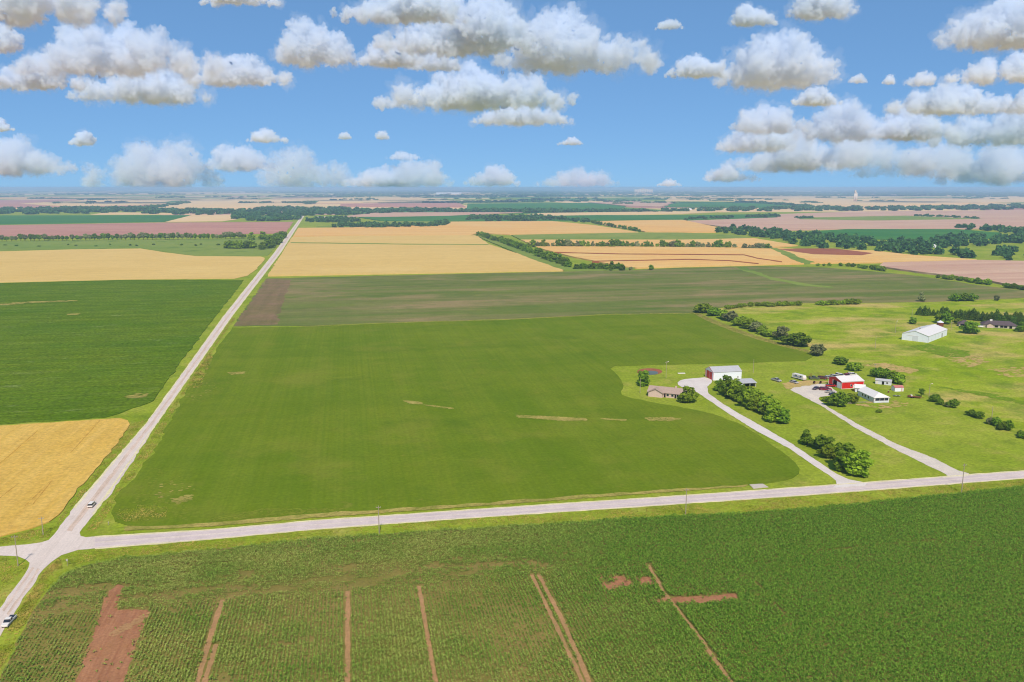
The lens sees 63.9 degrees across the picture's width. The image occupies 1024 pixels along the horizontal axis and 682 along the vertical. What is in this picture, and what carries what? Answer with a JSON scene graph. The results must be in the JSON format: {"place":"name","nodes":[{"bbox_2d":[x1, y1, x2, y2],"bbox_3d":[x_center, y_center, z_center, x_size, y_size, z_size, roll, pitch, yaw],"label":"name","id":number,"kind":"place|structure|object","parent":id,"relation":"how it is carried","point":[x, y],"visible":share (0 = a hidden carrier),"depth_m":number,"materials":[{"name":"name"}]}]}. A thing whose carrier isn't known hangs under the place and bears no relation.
{"place":"outdoors","nodes":[
{"label":"outdoors","id":0,"kind":"place"},
{"bbox_2d":[0,199,86,207],"bbox_3d":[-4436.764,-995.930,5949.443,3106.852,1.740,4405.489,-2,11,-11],"label":"stubble field","id":1,"kind":"structure","parent":0,"point":[13,203],"depth_m":6273.23,"materials":[{"name":"soil"}]},
{"bbox_2d":[0,418,129,536],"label":"wheat field","id":2,"kind":"structure","parent":0,"point":[40,459],"depth_m":346.98,"materials":[{"name":"plant"}]},
{"bbox_2d":[0,215,189,224],"bbox_3d":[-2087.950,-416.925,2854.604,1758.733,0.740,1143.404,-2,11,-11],"label":"green field","id":3,"kind":"structure","parent":0,"point":[34,219],"depth_m":3072.67,"materials":[{"name":"plant"}]},
{"bbox_2d":[21,199,183,205],"bbox_3d":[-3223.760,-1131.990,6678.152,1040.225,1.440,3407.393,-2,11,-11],"label":"wheat field","id":4,"kind":"structure","parent":0,"point":[113,203],"depth_m":6289.84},
{"bbox_2d":[0,280,243,424],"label":"row crop field","id":5,"kind":"structure","parent":0,"point":[109,348],"depth_m":625.91,"materials":[{"name":"plant"}]},
{"bbox_2d":[0,248,264,282],"bbox_3d":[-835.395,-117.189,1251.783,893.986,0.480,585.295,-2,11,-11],"label":"wheat field","id":6,"kind":"structure","parent":0,"point":[76,265],"depth_m":1226.33,"materials":[{"name":"plant"}]},
{"bbox_2d":[0,222,292,236],"bbox_3d":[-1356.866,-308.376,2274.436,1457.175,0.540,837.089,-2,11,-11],"label":"stubble field","id":7,"kind":"structure","parent":0,"point":[197,228],"depth_m":2329.12,"materials":[{"name":"plant"}]},
{"bbox_2d":[91,212,206,214],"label":"wheat field","id":8,"kind":"structure","parent":0,"point":[124,213],"depth_m":3531.56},
{"bbox_2d":[167,215,235,221],"bbox_3d":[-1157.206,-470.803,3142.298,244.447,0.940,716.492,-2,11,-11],"label":"wheat field","id":9,"kind":"structure","parent":0,"point":[199,218],"depth_m":3067.30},
{"bbox_2d":[158,200,306,207],"bbox_3d":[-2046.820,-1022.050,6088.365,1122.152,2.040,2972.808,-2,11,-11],"label":"wheat field","id":10,"kind":"structure","parent":0,"point":[215,203],"depth_m":5524.83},
{"bbox_2d":[316,221,431,227],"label":"lime field","id":11,"kind":"structure","parent":0,"point":[330,226],"depth_m":2669.39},
{"bbox_2d":[316,197,451,202],"bbox_3d":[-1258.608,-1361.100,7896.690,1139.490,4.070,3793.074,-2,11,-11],"label":"wheat field","id":12,"kind":"structure","parent":0,"point":[392,200],"depth_m":7082.32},
{"bbox_2d":[340,203,465,207],"bbox_3d":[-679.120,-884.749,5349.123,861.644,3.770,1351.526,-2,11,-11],"label":"stubble field","id":13,"kind":"structure","parent":0,"point":[455,205],"depth_m":5139.68,"materials":[{"name":"plant"}]},
{"bbox_2d":[268,235,562,276],"bbox_3d":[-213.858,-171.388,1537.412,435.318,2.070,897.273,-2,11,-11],"label":"wheat field","id":14,"kind":"structure","parent":0,"point":[319,257],"depth_m":1347.33,"materials":[{"name":"plant"}]},
{"bbox_2d":[347,212,522,216],"bbox_3d":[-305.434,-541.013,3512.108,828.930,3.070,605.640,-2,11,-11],"label":"wheat field","id":15,"kind":"structure","parent":0,"point":[398,214],"depth_m":3459.46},
{"bbox_2d":[111,313,812,525],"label":"green field","id":16,"kind":"structure","parent":0,"point":[311,417],"depth_m":406.30,"materials":[{"name":"plant"}]},
{"bbox_2d":[516,415,586,420],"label":"bare patch","id":17,"kind":"object","parent":16,"relation":"on","point":[558,418],"visible":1,"depth_m":415.72,"materials":[{"name":"beige soil"}]},
{"bbox_2d":[293,221,634,236],"bbox_3d":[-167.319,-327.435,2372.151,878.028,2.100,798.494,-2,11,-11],"label":"orange wheat field","id":18,"kind":"structure","parent":0,"point":[504,227],"depth_m":2242.82,"materials":[{"name":"plant"}]},
{"bbox_2d":[0,487,1023,681],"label":"corn soil","id":19,"kind":"structure","parent":0,"point":[362,582],"depth_m":226.60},
{"bbox_2d":[75,584,149,681],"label":"bare soil","id":20,"kind":"structure","parent":19,"relation":"on","point":[116,649],"depth_m":210.22,"materials":[{"name":"soil"}]},
{"bbox_2d":[109,611,149,635],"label":"dry wash","id":21,"kind":"object","parent":20,"relation":"on","point":[124,626],"visible":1,"depth_m":219.22,"materials":[{"name":"soil"}]},
{"bbox_2d":[195,600,224,681],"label":"tramline","id":22,"kind":"object","parent":19,"relation":"on","point":[201,666],"visible":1,"depth_m":204.38,"materials":[{"name":"soil"}]},
{"bbox_2d":[202,644,217,681],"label":"tramline","id":23,"kind":"object","parent":19,"relation":"on","point":[210,663],"visible":1,"depth_m":201.79,"materials":[{"name":"soil"}]},
{"bbox_2d":[203,610,219,650],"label":"tramline","id":24,"kind":"object","parent":19,"relation":"on","point":[211,630],"visible":1,"depth_m":216.83,"materials":[{"name":"soil"}]},
{"bbox_2d":[345,591,350,681],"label":"tramline","id":25,"kind":"object","parent":19,"relation":"on","point":[347,638],"visible":1,"depth_m":213.44,"materials":[{"name":"soil"}]},
{"bbox_2d":[417,586,437,681],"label":"tramline","id":26,"kind":"object","parent":19,"relation":"on","point":[427,635],"visible":1,"depth_m":214.86,"materials":[{"name":"soil"}]},
{"bbox_2d":[0,485,1023,681],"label":"corn plants","id":27,"kind":"object","parent":19,"relation":"on","point":[580,527],"visible":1,"depth_m":234.55,"materials":[{"name":"green plant"}]},
{"bbox_2d":[530,575,583,681],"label":"tramline","id":28,"kind":"object","parent":19,"relation":"on","point":[569,654],"visible":1,"depth_m":216.79,"materials":[{"name":"soil"}]},
{"bbox_2d":[537,575,590,681],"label":"tramline","id":29,"kind":"object","parent":19,"relation":"on","point":[574,647],"visible":1,"depth_m":215.81,"materials":[{"name":"soil"}]},
{"bbox_2d":[598,576,632,589],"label":"bare soil","id":30,"kind":"structure","parent":19,"relation":"on","point":[619,580],"depth_m":243.20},
{"bbox_2d":[648,565,732,681],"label":"tramline","id":31,"kind":"object","parent":19,"relation":"on","point":[708,650],"visible":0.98,"depth_m":217.27,"materials":[{"name":"soil"}]},
{"bbox_2d":[655,593,736,603],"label":"bare soil","id":32,"kind":"structure","parent":19,"relation":"on","point":[699,599],"depth_m":233.74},
{"bbox_2d":[0,189,1023,677],"bbox_3d":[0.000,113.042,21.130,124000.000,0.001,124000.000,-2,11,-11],"label":"ground","id":33,"kind":"structure","parent":0,"point":[956,439],"depth_m":390.64,"materials":[{"name":"green plant"}]},
{"bbox_2d":[0,237,276,255],"bbox_3d":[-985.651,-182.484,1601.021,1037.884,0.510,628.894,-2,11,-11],"label":"pasture","id":34,"kind":"structure","parent":33,"relation":"on","point":[208,247],"depth_m":1620.17,"materials":[{"name":"plant"}]},
{"bbox_2d":[125,468,182,503],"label":"thin crop","id":35,"kind":"object","parent":33,"relation":"on","point":[153,485],"visible":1,"depth_m":321.57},
{"bbox_2d":[115,498,207,522],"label":"thin crop","id":36,"kind":"object","parent":33,"relation":"on","point":[160,509],"visible":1,"depth_m":294.89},
{"bbox_2d":[235,279,290,325],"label":"ploughed strip","id":37,"kind":"object","parent":33,"relation":"on","point":[264,306],"visible":1,"depth_m":811.83,"materials":[{"name":"soil"}]},
{"bbox_2d":[208,508,342,520],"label":"thin crop","id":38,"kind":"object","parent":33,"relation":"on","point":[285,510],"visible":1,"depth_m":294.86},
{"bbox_2d":[291,242,488,244],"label":"fence row","id":39,"kind":"object","parent":33,"relation":"on","point":[390,243],"visible":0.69,"depth_m":1682.37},
{"bbox_2d":[124,485,746,530],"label":"field margin","id":40,"kind":"object","parent":33,"relation":"on","point":[289,517],"visible":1,"depth_m":297.82,"materials":[{"name":"green plant"}]},
{"bbox_2d":[300,313,685,326],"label":"field margin","id":41,"kind":"object","parent":33,"relation":"on","point":[503,319],"visible":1,"depth_m":726.27,"materials":[{"name":"green plant"}]},
{"bbox_2d":[0,189,1023,259],"bbox_3d":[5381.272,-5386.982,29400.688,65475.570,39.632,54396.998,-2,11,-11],"label":"woodland","id":42,"kind":"object","parent":33,"relation":"on","point":[900,244],"visible":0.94,"depth_m":4000.37,"materials":[{"name":"green plant"}]},
{"bbox_2d":[0,318,1023,669],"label":"verge weeds","id":43,"kind":"object","parent":33,"relation":"on","point":[24,612],"visible":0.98,"depth_m":292.03,"materials":[{"name":"green plant"}]},
{"bbox_2d":[0,189,1023,214],"bbox_3d":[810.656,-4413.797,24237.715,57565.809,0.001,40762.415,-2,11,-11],"label":"farmland","id":44,"kind":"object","parent":33,"relation":"on","point":[187,198],"visible":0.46,"depth_m":9502.28,"materials":[{"name":"plant"}]},
{"bbox_2d":[637,370,649,385],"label":"tree","id":45,"kind":"object","parent":33,"relation":"on","point":[644,376],"visible":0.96,"depth_m":482.12,"materials":[{"name":"green plant"}]},
{"bbox_2d":[677,386,698,401],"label":"tree","id":46,"kind":"object","parent":33,"relation":"on","point":[687,394],"visible":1,"depth_m":444.61,"materials":[{"name":"green plant"}]},
{"bbox_2d":[693,303,713,312],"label":"tree","id":47,"kind":"object","parent":33,"relation":"on","point":[702,307],"visible":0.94,"depth_m":763.27,"materials":[{"name":"green plant"}]},
{"bbox_2d":[721,311,738,320],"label":"tree","id":48,"kind":"object","parent":33,"relation":"on","point":[730,315],"visible":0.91,"depth_m":713.90,"materials":[{"name":"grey plant"}]},
{"bbox_2d":[727,381,738,397],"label":"tree","id":49,"kind":"object","parent":33,"relation":"on","point":[731,392],"visible":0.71,"depth_m":450.50,"materials":[{"name":"green plant"}]},
{"bbox_2d":[732,378,756,386],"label":"carport","id":50,"kind":"object","parent":33,"relation":"on","point":[748,381],"visible":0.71,"depth_m":484.14,"materials":[{"name":"white metal"}]},
{"bbox_2d":[737,388,757,405],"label":"tree","id":51,"kind":"object","parent":33,"relation":"on","point":[745,397],"visible":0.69,"depth_m":435.06,"materials":[{"name":"green plant"}]},
{"bbox_2d":[757,394,774,412],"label":"tree","id":52,"kind":"object","parent":33,"relation":"on","point":[762,400],"visible":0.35,"depth_m":421.93,"materials":[{"name":"green plant"}]},
{"bbox_2d":[763,401,781,421],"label":"tree","id":53,"kind":"object","parent":33,"relation":"on","point":[774,411],"visible":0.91,"depth_m":408.15,"materials":[{"name":"green plant"}]},
{"bbox_2d":[772,326,790,338],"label":"tree","id":54,"kind":"object","parent":33,"relation":"on","point":[781,331],"visible":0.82,"depth_m":625.99,"materials":[{"name":"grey plant"}]},
{"bbox_2d":[778,407,790,423],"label":"tree","id":55,"kind":"object","parent":33,"relation":"on","point":[784,415],"visible":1,"depth_m":404.47,"materials":[{"name":"green plant"}]},
{"bbox_2d":[778,332,811,345],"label":"tree","id":56,"kind":"object","parent":33,"relation":"on","point":[801,339],"visible":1,"depth_m":602.72,"materials":[{"name":"green plant"}]},
{"bbox_2d":[782,380,827,388],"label":"grass patch","id":57,"kind":"object","parent":33,"relation":"on","point":[789,385],"visible":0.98,"depth_m":489.76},
{"bbox_2d":[800,429,811,444],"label":"tree","id":58,"kind":"object","parent":33,"relation":"on","point":[805,437],"visible":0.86,"depth_m":372.19,"materials":[{"name":"green plant"}]},
{"bbox_2d":[809,344,826,354],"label":"tree","id":59,"kind":"object","parent":33,"relation":"on","point":[819,349],"visible":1,"depth_m":569.46,"materials":[{"name":"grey plant"}]},
{"bbox_2d":[808,434,835,448],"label":"tree","id":60,"kind":"object","parent":33,"relation":"on","point":[820,441],"visible":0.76,"depth_m":364.71,"materials":[{"name":"green plant"}]},
{"bbox_2d":[816,445,837,457],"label":"tree","id":61,"kind":"object","parent":33,"relation":"on","point":[826,451],"visible":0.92,"depth_m":353.57,"materials":[{"name":"green plant"}]},
{"bbox_2d":[824,391,851,405],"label":"tree","id":62,"kind":"object","parent":33,"relation":"on","point":[843,399],"visible":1,"depth_m":436.70,"materials":[{"name":"green plant"}]},
{"bbox_2d":[832,442,855,471],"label":"tree","id":63,"kind":"object","parent":33,"relation":"on","point":[845,448],"visible":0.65,"depth_m":337.02,"materials":[{"name":"green plant"}]},
{"bbox_2d":[845,362,863,370],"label":"tree","id":64,"kind":"object","parent":33,"relation":"on","point":[854,366],"visible":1,"depth_m":522.72,"materials":[{"name":"green plant"}]},
{"bbox_2d":[839,449,874,476],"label":"tree","id":65,"kind":"object","parent":33,"relation":"on","point":[858,462],"visible":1,"depth_m":331.56,"materials":[{"name":"green plant"}]},
{"bbox_2d":[856,400,907,408],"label":"grass patch","id":66,"kind":"object","parent":33,"relation":"on","point":[894,402],"visible":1,"depth_m":440.48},
{"bbox_2d":[0,216,1023,635],"bbox_3d":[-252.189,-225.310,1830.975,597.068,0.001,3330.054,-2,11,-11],"label":"road","id":67,"kind":"structure","parent":0,"point":[62,540],"depth_m":292.88,"materials":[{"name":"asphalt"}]},
{"bbox_2d":[1,614,16,626],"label":"pickup truck","id":68,"kind":"object","parent":67,"relation":"on","point":[7,621],"visible":1,"depth_m":219.22,"materials":[{"name":"white paint"}]},
{"bbox_2d":[2,567,33,610],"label":"wheel track","id":69,"kind":"structure","parent":67,"relation":"on","point":[16,591],"depth_m":238.96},
{"bbox_2d":[7,568,39,614],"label":"wheel track","id":70,"kind":"structure","parent":67,"relation":"on","point":[21,595],"depth_m":237.19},
{"bbox_2d":[67,216,302,530],"bbox_3d":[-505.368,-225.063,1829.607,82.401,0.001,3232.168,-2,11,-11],"label":"wheel track","id":71,"kind":"structure","parent":67,"relation":"on","point":[93,498],"depth_m":392.84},
{"bbox_2d":[73,221,297,507],"bbox_3d":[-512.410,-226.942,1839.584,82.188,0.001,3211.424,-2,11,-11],"label":"road shoulder","id":72,"kind":"object","parent":67,"relation":"on","point":[92,486],"visible":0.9,"depth_m":415.73},
{"bbox_2d":[92,218,302,514],"bbox_3d":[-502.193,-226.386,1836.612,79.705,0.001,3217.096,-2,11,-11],"label":"road shoulder","id":73,"kind":"object","parent":67,"relation":"on","point":[107,493],"visible":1,"depth_m":411.28},
{"bbox_2d":[95,475,1023,546],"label":"road lane","id":74,"kind":"structure","parent":67,"relation":"on","point":[453,516],"depth_m":296.47,"materials":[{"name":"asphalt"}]},
{"bbox_2d":[95,472,1023,541],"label":"road lane","id":75,"kind":"structure","parent":67,"relation":"on","point":[420,515],"depth_m":299.24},
{"bbox_2d":[95,478,1023,548],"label":"road shoulder","id":76,"kind":"object","parent":67,"relation":"on","point":[533,513],"visible":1,"depth_m":293.72},
{"bbox_2d":[95,470,1023,536],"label":"road shoulder","id":77,"kind":"object","parent":67,"relation":"on","point":[546,504],"visible":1,"depth_m":302.98},
{"bbox_2d":[0,0,1023,188],"label":"sky","id":78,"kind":"structure","parent":0,"point":[95,94],"materials":[{"name":"blue"}]},
{"bbox_2d":[467,203,625,209],"bbox_3d":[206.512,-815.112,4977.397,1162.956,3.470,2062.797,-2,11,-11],"label":"green field","id":79,"kind":"structure","parent":0,"point":[548,205],"depth_m":5153.54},
{"bbox_2d":[478,236,634,270],"bbox_3d":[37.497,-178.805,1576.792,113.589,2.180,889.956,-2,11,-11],"label":"hedge verge","id":80,"kind":"structure","parent":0,"point":[528,255],"depth_m":1308.68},
{"bbox_2d":[359,214,775,221],"bbox_3d":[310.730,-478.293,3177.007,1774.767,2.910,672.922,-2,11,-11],"label":"green field","id":81,"kind":"structure","parent":0,"point":[456,218],"depth_m":3114.49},
{"bbox_2d":[527,211,723,215],"bbox_3d":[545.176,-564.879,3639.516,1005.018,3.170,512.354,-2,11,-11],"label":"wheat field","id":82,"kind":"structure","parent":0,"point":[631,213],"depth_m":3583.49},
{"bbox_2d":[234,266,1023,325],"bbox_3d":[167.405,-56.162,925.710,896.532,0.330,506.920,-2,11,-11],"label":"sparse field","id":83,"kind":"structure","parent":0,"point":[312,301],"depth_m":912.48,"materials":[{"name":"plant"}]},
{"bbox_2d":[588,201,672,206],"bbox_3d":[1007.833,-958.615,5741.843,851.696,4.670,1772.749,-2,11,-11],"label":"stubble field","id":84,"kind":"structure","parent":0,"point":[639,204],"depth_m":5396.26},
{"bbox_2d":[511,232,750,239],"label":"green strip field","id":85,"kind":"structure","parent":0,"point":[648,236],"depth_m":1921.20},
{"bbox_2d":[600,220,715,232],"bbox_3d":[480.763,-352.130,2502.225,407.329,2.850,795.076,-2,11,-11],"label":"orange wheat field","id":86,"kind":"structure","parent":0,"point":[679,226],"depth_m":2461.84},
{"bbox_2d":[521,238,797,247],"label":"orange wheat field","id":87,"kind":"structure","parent":0,"point":[739,242],"depth_m":1743.17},
{"bbox_2d":[647,385,691,398],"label":"brick house","id":88,"kind":"structure","parent":0,"point":[662,391],"depth_m":457.69,"materials":[{"name":"beige"}]},
{"bbox_2d":[538,247,803,268],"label":"contour wheat field","id":89,"kind":"structure","parent":0,"point":[768,253],"depth_m":1364.40,"materials":[{"name":"plant"}]},
{"bbox_2d":[555,252,781,261],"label":"terrace","id":90,"kind":"structure","parent":89,"relation":"on","point":[672,254],"depth_m":1404.57,"materials":[{"name":"soil"}]},
{"bbox_2d":[592,259,758,263],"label":"terrace","id":91,"kind":"structure","parent":0,"point":[671,259],"depth_m":1288.83,"materials":[{"name":"soil"}]},
{"bbox_2d":[705,365,741,379],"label":"metal shed","id":92,"kind":"structure","parent":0,"point":[718,372],"depth_m":500.19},
{"bbox_2d":[664,202,797,207],"bbox_3d":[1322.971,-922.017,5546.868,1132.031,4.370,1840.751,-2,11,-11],"label":"green field","id":93,"kind":"structure","parent":0,"point":[704,204],"depth_m":5410.92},
{"bbox_2d":[694,313,808,352],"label":"field margin","id":94,"kind":"object","parent":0,"point":[728,328],"visible":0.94,"depth_m":656.66,"materials":[{"name":"green plant"}]},
{"bbox_2d":[678,377,866,487],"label":"driveway","id":95,"kind":"structure","parent":0,"point":[699,385],"depth_m":398.51,"materials":[{"name":"gravel"}]},
{"bbox_2d":[735,267,832,287],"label":"waterway","id":96,"kind":"object","parent":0,"point":[746,269],"visible":1,"depth_m":1040.74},
{"bbox_2d":[771,248,813,263],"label":"waterway","id":97,"kind":"object","parent":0,"point":[793,256],"visible":0.8,"depth_m":1362.71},
{"bbox_2d":[779,248,870,254],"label":"ploughed patch","id":98,"kind":"object","parent":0,"point":[829,251],"visible":0.8,"depth_m":1468.36,"materials":[{"name":"red soil"}]},
{"bbox_2d":[665,196,1023,206],"bbox_3d":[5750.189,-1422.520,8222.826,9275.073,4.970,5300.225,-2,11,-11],"label":"wheat field","id":99,"kind":"structure","parent":0,"point":[846,202],"depth_m":7024.89,"materials":[{"name":"plant"}]},
{"bbox_2d":[828,375,864,388],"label":"red barn","id":100,"kind":"structure","parent":0,"point":[846,382],"depth_m":478.67,"materials":[{"name":"metal"}]},
{"bbox_2d":[690,210,1023,230],"bbox_3d":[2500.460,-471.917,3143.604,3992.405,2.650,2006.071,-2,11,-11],"label":"stubble field","id":101,"kind":"structure","parent":0,"point":[1013,218],"depth_m":2755.52,"materials":[{"name":"plant"}]},
{"bbox_2d":[720,299,1023,432],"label":"pasture","id":102,"kind":"structure","parent":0,"point":[853,332],"depth_m":615.49,"materials":[{"name":"green plant"}]},
{"bbox_2d":[866,363,918,373],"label":"grass patch","id":103,"kind":"object","parent":102,"relation":"on","point":[898,368],"visible":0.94,"depth_m":532.90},
{"bbox_2d":[902,324,946,342],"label":"barn","id":104,"kind":"structure","parent":102,"relation":"on","point":[928,333],"depth_m":628.34,"materials":[{"name":"white metal"}]},
{"bbox_2d":[911,344,970,356],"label":"grass patch","id":105,"kind":"object","parent":102,"relation":"on","point":[961,353],"visible":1,"depth_m":588.40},
{"bbox_2d":[949,356,989,366],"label":"grass patch","id":106,"kind":"object","parent":102,"relation":"on","point":[969,365],"visible":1,"depth_m":551.36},
{"bbox_2d":[959,321,980,333],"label":"tree","id":107,"kind":"object","parent":102,"relation":"on","point":[969,327],"visible":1,"depth_m":654.26,"materials":[{"name":"green plant"}]},
{"bbox_2d":[939,387,1023,403],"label":"grass patch","id":108,"kind":"object","parent":102,"relation":"on","point":[995,396],"visible":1,"depth_m":461.22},
{"bbox_2d":[980,319,1016,328],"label":"ranch house","id":109,"kind":"structure","parent":102,"relation":"on","point":[991,323],"depth_m":683.48,"materials":[{"name":"concrete"}]},
{"bbox_2d":[988,367,1023,376],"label":"grass patch","id":110,"kind":"object","parent":102,"relation":"on","point":[1008,375],"visible":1,"depth_m":521.40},
{"bbox_2d":[858,386,889,402],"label":"white house","id":111,"kind":"structure","parent":0,"point":[869,394],"depth_m":449.34,"materials":[{"name":"paint"}]},
{"bbox_2d":[778,248,976,263],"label":"wheat field","id":112,"kind":"structure","parent":0,"point":[877,256],"depth_m":1324.73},
{"bbox_2d":[791,384,968,477],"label":"driveway","id":113,"kind":"structure","parent":0,"point":[810,393],"depth_m":382.64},
{"bbox_2d":[799,216,972,219],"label":"green strip field","id":114,"kind":"structure","parent":0,"point":[883,218],"depth_m":3017.30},
{"bbox_2d":[809,229,998,239],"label":"green field","id":115,"kind":"structure","parent":0,"point":[894,234],"depth_m":2085.29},
{"bbox_2d":[880,260,1023,284],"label":"stubble field","id":116,"kind":"structure","parent":0,"point":[1000,272],"depth_m":1160.25,"materials":[{"name":"plant"}]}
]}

